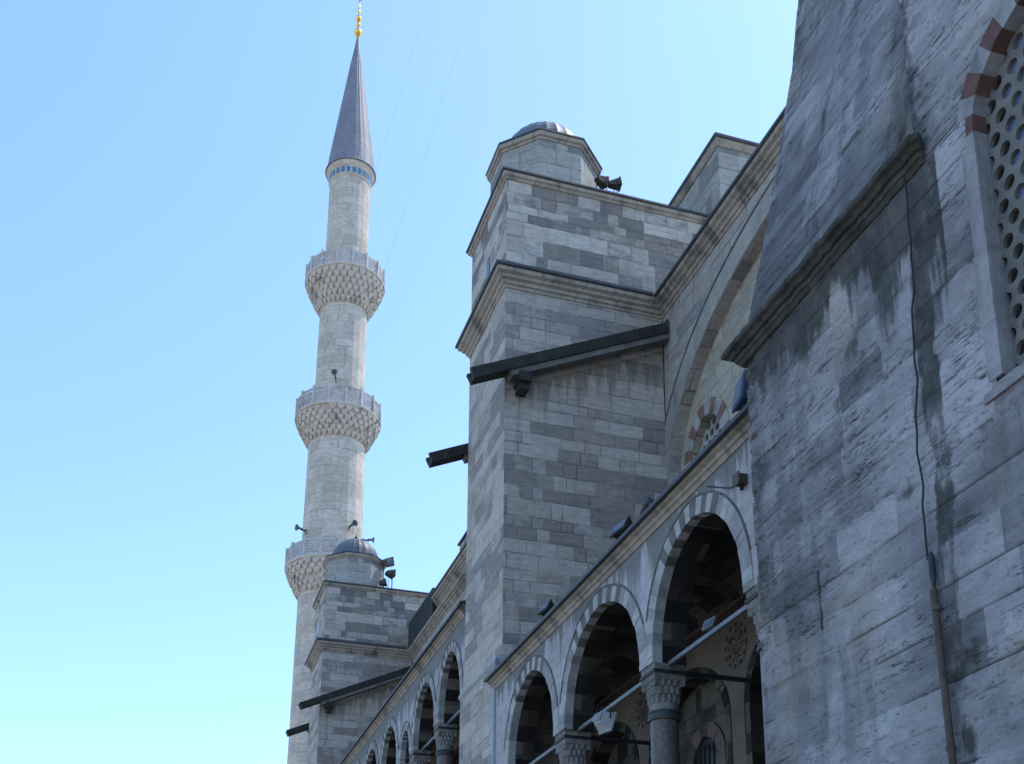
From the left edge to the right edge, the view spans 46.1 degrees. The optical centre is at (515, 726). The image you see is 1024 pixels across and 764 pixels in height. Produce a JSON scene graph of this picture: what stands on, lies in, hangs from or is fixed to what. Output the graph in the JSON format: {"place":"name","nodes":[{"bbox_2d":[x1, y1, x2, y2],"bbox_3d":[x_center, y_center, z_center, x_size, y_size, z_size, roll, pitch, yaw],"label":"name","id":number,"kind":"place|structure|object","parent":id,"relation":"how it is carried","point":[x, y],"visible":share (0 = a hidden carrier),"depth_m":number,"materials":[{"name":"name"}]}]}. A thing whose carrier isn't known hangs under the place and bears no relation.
{"place":"outdoors","nodes":[
{"label":"outdoors","id":0,"kind":"place"},
{"bbox_2d":[408,106,785,662],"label":"prayer hall","id":1,"kind":"structure","parent":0,"point":[703,293],"depth_m":31.12,"materials":[{"name":"stone"}]},
{"bbox_2d":[684,397,729,468],"bbox_3d":[5.048,-6.339,30.720,0.373,4.303,2.560,5,-17,-17],"label":"window","id":2,"kind":"structure","parent":1,"relation":"in","point":[713,405],"depth_m":31.25,"materials":[{"name":"grey stone"}]},
{"bbox_2d":[668,132,758,214],"bbox_3d":[6.752,-14.062,36.396,3.010,6.000,3.260,5,-17,-17],"label":"roof turret","id":3,"kind":"object","parent":1,"relation":"on","point":[719,164],"visible":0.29,"depth_m":35.61,"materials":[{"name":"stone"}]},
{"label":"ground","id":4,"kind":"structure","parent":0,"visible":0},
{"bbox_2d":[284,0,384,763],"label":"minaret","id":5,"kind":"object","parent":4,"relation":"on","point":[338,424],"visible":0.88,"depth_m":77.57,"materials":[{"name":"stone"}]},
{"bbox_2d":[295,524,306,533],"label":"loudspeaker","id":6,"kind":"object","parent":5,"relation":"attached to","point":[297,527],"visible":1,"depth_m":74.40,"materials":[{"name":"metal"}]},
{"bbox_2d":[331,369,336,381],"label":"loudspeaker","id":7,"kind":"object","parent":5,"relation":"attached to","point":[334,372],"visible":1,"depth_m":76.62,"materials":[{"name":"metal"}]},
{"bbox_2d":[348,520,357,530],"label":"loudspeaker","id":8,"kind":"object","parent":5,"relation":"attached to","point":[354,522],"visible":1,"depth_m":74.22,"materials":[{"name":"metal"}]},
{"bbox_2d":[385,48,458,265],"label":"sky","id":9,"kind":"structure","parent":5,"relation":"attached to","point":[423,158],"depth_m":84.55,"materials":[{"name":"metal"}]},
{"bbox_2d":[285,536,428,763],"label":"buttress tower","id":10,"kind":"structure","parent":4,"relation":"on","point":[358,663],"depth_m":61.15,"materials":[{"name":"stone"}]},
{"bbox_2d":[378,578,386,586],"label":"floodlight","id":11,"kind":"object","parent":10,"relation":"on","point":[382,582],"visible":0.89,"depth_m":62.68,"materials":[{"name":"metal"}]},
{"bbox_2d":[383,556,394,587],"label":"floodlight","id":12,"kind":"object","parent":10,"relation":"attached to","point":[388,562],"visible":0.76,"depth_m":63.40,"materials":[{"name":"metal"}]},
{"bbox_2d":[385,569,395,583],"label":"floodlight","id":13,"kind":"object","parent":10,"relation":"attached to","point":[390,573],"visible":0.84,"depth_m":62.95,"materials":[{"name":"metal"}]},
{"bbox_2d":[339,600,465,763],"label":"arcade gallery","id":14,"kind":"object","parent":4,"relation":"on","point":[415,719],"visible":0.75,"depth_m":38.63,"materials":[{"name":"stone"}]},
{"bbox_2d":[426,121,708,763],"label":"buttress tower","id":15,"kind":"structure","parent":4,"relation":"on","point":[564,338],"depth_m":32.43,"materials":[{"name":"stone"}]},
{"bbox_2d":[486,257,489,279],"bbox_3d":[-0.780,-12.781,34.374,0.045,1.250,0.300,5,-17,-17],"label":"slit window","id":16,"kind":"structure","parent":15,"relation":"in","point":[488,262],"depth_m":34.43,"materials":[{"name":"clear glass"}]},
{"bbox_2d":[594,175,608,189],"bbox_3d":[2.477,-15.557,34.871,0.396,0.918,0.424,-14,-21,40],"label":"floodlight","id":17,"kind":"object","parent":15,"relation":"attached to","point":[601,181],"visible":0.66,"depth_m":34.88,"materials":[{"name":"metal"}]},
{"bbox_2d":[608,176,621,192],"bbox_3d":[2.876,-15.502,34.928,0.380,0.848,0.396,2,-16,-8],"label":"floodlight","id":18,"kind":"object","parent":15,"relation":"on","point":[615,184],"visible":0.75,"depth_m":34.90,"materials":[{"name":"metal"}]},
{"bbox_2d":[484,403,767,763],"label":"arcade gallery","id":19,"kind":"object","parent":4,"relation":"on","point":[618,626],"visible":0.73,"depth_m":22.24,"materials":[{"name":"stone"}]},
{"bbox_2d":[491,657,497,763],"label":"downpipe","id":20,"kind":"object","parent":19,"relation":"attached to","point":[495,660],"visible":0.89,"depth_m":28.80,"materials":[{"name":"metal"}]},
{"bbox_2d":[537,599,553,616],"bbox_3d":[0.701,-2.419,25.423,0.341,0.428,0.478,9,-18,-27],"label":"floodlight","id":21,"kind":"object","parent":19,"relation":"on","point":[546,607],"visible":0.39,"depth_m":25.32,"materials":[{"name":"metal"}]},
{"bbox_2d":[592,703,616,734],"bbox_3d":[1.654,-0.140,22.650,0.372,0.520,0.438,10,-19,-31],"label":"floodlight","id":22,"kind":"object","parent":19,"relation":"attached to","point":[603,721],"visible":1,"depth_m":22.54,"materials":[{"name":"paint"}]},
{"bbox_2d":[609,516,631,539],"bbox_3d":[1.968,-3.494,21.676,0.366,0.437,0.548,9,-18,-27],"label":"floodlight","id":23,"kind":"object","parent":19,"relation":"on","point":[620,528],"visible":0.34,"depth_m":21.57,"materials":[{"name":"metal"}]},
{"bbox_2d":[640,494,653,514],"bbox_3d":[2.298,-3.727,20.615,0.283,0.302,0.595,1,-16,-3],"label":"floodlight","id":24,"kind":"object","parent":19,"relation":"on","point":[649,500],"visible":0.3,"depth_m":20.40,"materials":[{"name":"metal"}]},
{"bbox_2d":[687,721,726,763],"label":"inner window","id":25,"kind":"structure","parent":19,"relation":"in","point":[708,744],"depth_m":23.74,"materials":[{"name":"stone"}]},
{"bbox_2d":[701,616,718,632],"bbox_3d":[3.090,-1.576,18.875,0.240,0.231,0.338,9,-18,-27],"label":"floodlight","id":26,"kind":"object","parent":19,"relation":"on","point":[711,623],"visible":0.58,"depth_m":18.80,"materials":[{"name":"metal"}]},
{"bbox_2d":[707,486,732,488],"bbox_3d":[3.140,-3.638,18.079,0.021,0.508,1.157,5,-17,-17],"label":"cable","id":27,"kind":"object","parent":19,"relation":"attached to","point":[720,487],"visible":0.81,"depth_m":18.21,"materials":[{"name":"metal"}]},
{"bbox_2d":[732,369,747,412],"bbox_3d":[3.355,-4.797,17.339,0.396,0.496,0.496,2,-16,-8],"label":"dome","id":28,"kind":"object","parent":19,"relation":"attached to","point":[740,398],"visible":0.38,"depth_m":17.20,"materials":[{"name":"blue paint"}]},
{"bbox_2d":[732,470,747,490],"bbox_3d":[3.259,-3.546,17.457,0.158,0.250,0.190,5,-17,-17],"label":"junction box","id":29,"kind":"object","parent":19,"relation":"attached to","point":[739,480],"visible":1,"depth_m":17.41,"materials":[{"name":"metal"}]},
{"bbox_2d":[720,0,1023,763],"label":"stone buttress","id":30,"kind":"structure","parent":4,"relation":"on","point":[925,98],"depth_m":12.35,"materials":[{"name":"stone"}]},
{"bbox_2d":[903,175,927,559],"bbox_3d":[3.962,-3.614,11.901,0.060,4.162,0.278,4,-16,-13],"label":"cable","id":31,"kind":"object","parent":30,"relation":"attached to","point":[917,382],"visible":1,"depth_m":11.91,"materials":[{"name":"metal"}]},
{"bbox_2d":[928,552,936,587],"bbox_3d":[3.931,-1.467,11.357,0.068,0.390,0.065,5,-17,-17],"label":"cable connector","id":32,"kind":"object","parent":30,"relation":"attached to","point":[932,568],"visible":1,"depth_m":11.34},
{"bbox_2d":[929,588,956,763],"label":"drainpipe","id":33,"kind":"object","parent":30,"relation":"attached to","point":[937,609],"visible":1,"depth_m":11.03,"materials":[{"name":"grey metal"}]},
{"bbox_2d":[956,0,1023,404],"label":"window","id":34,"kind":"structure","parent":30,"relation":"in","point":[991,105],"depth_m":11.15,"materials":[{"name":"stone"}]}
]}

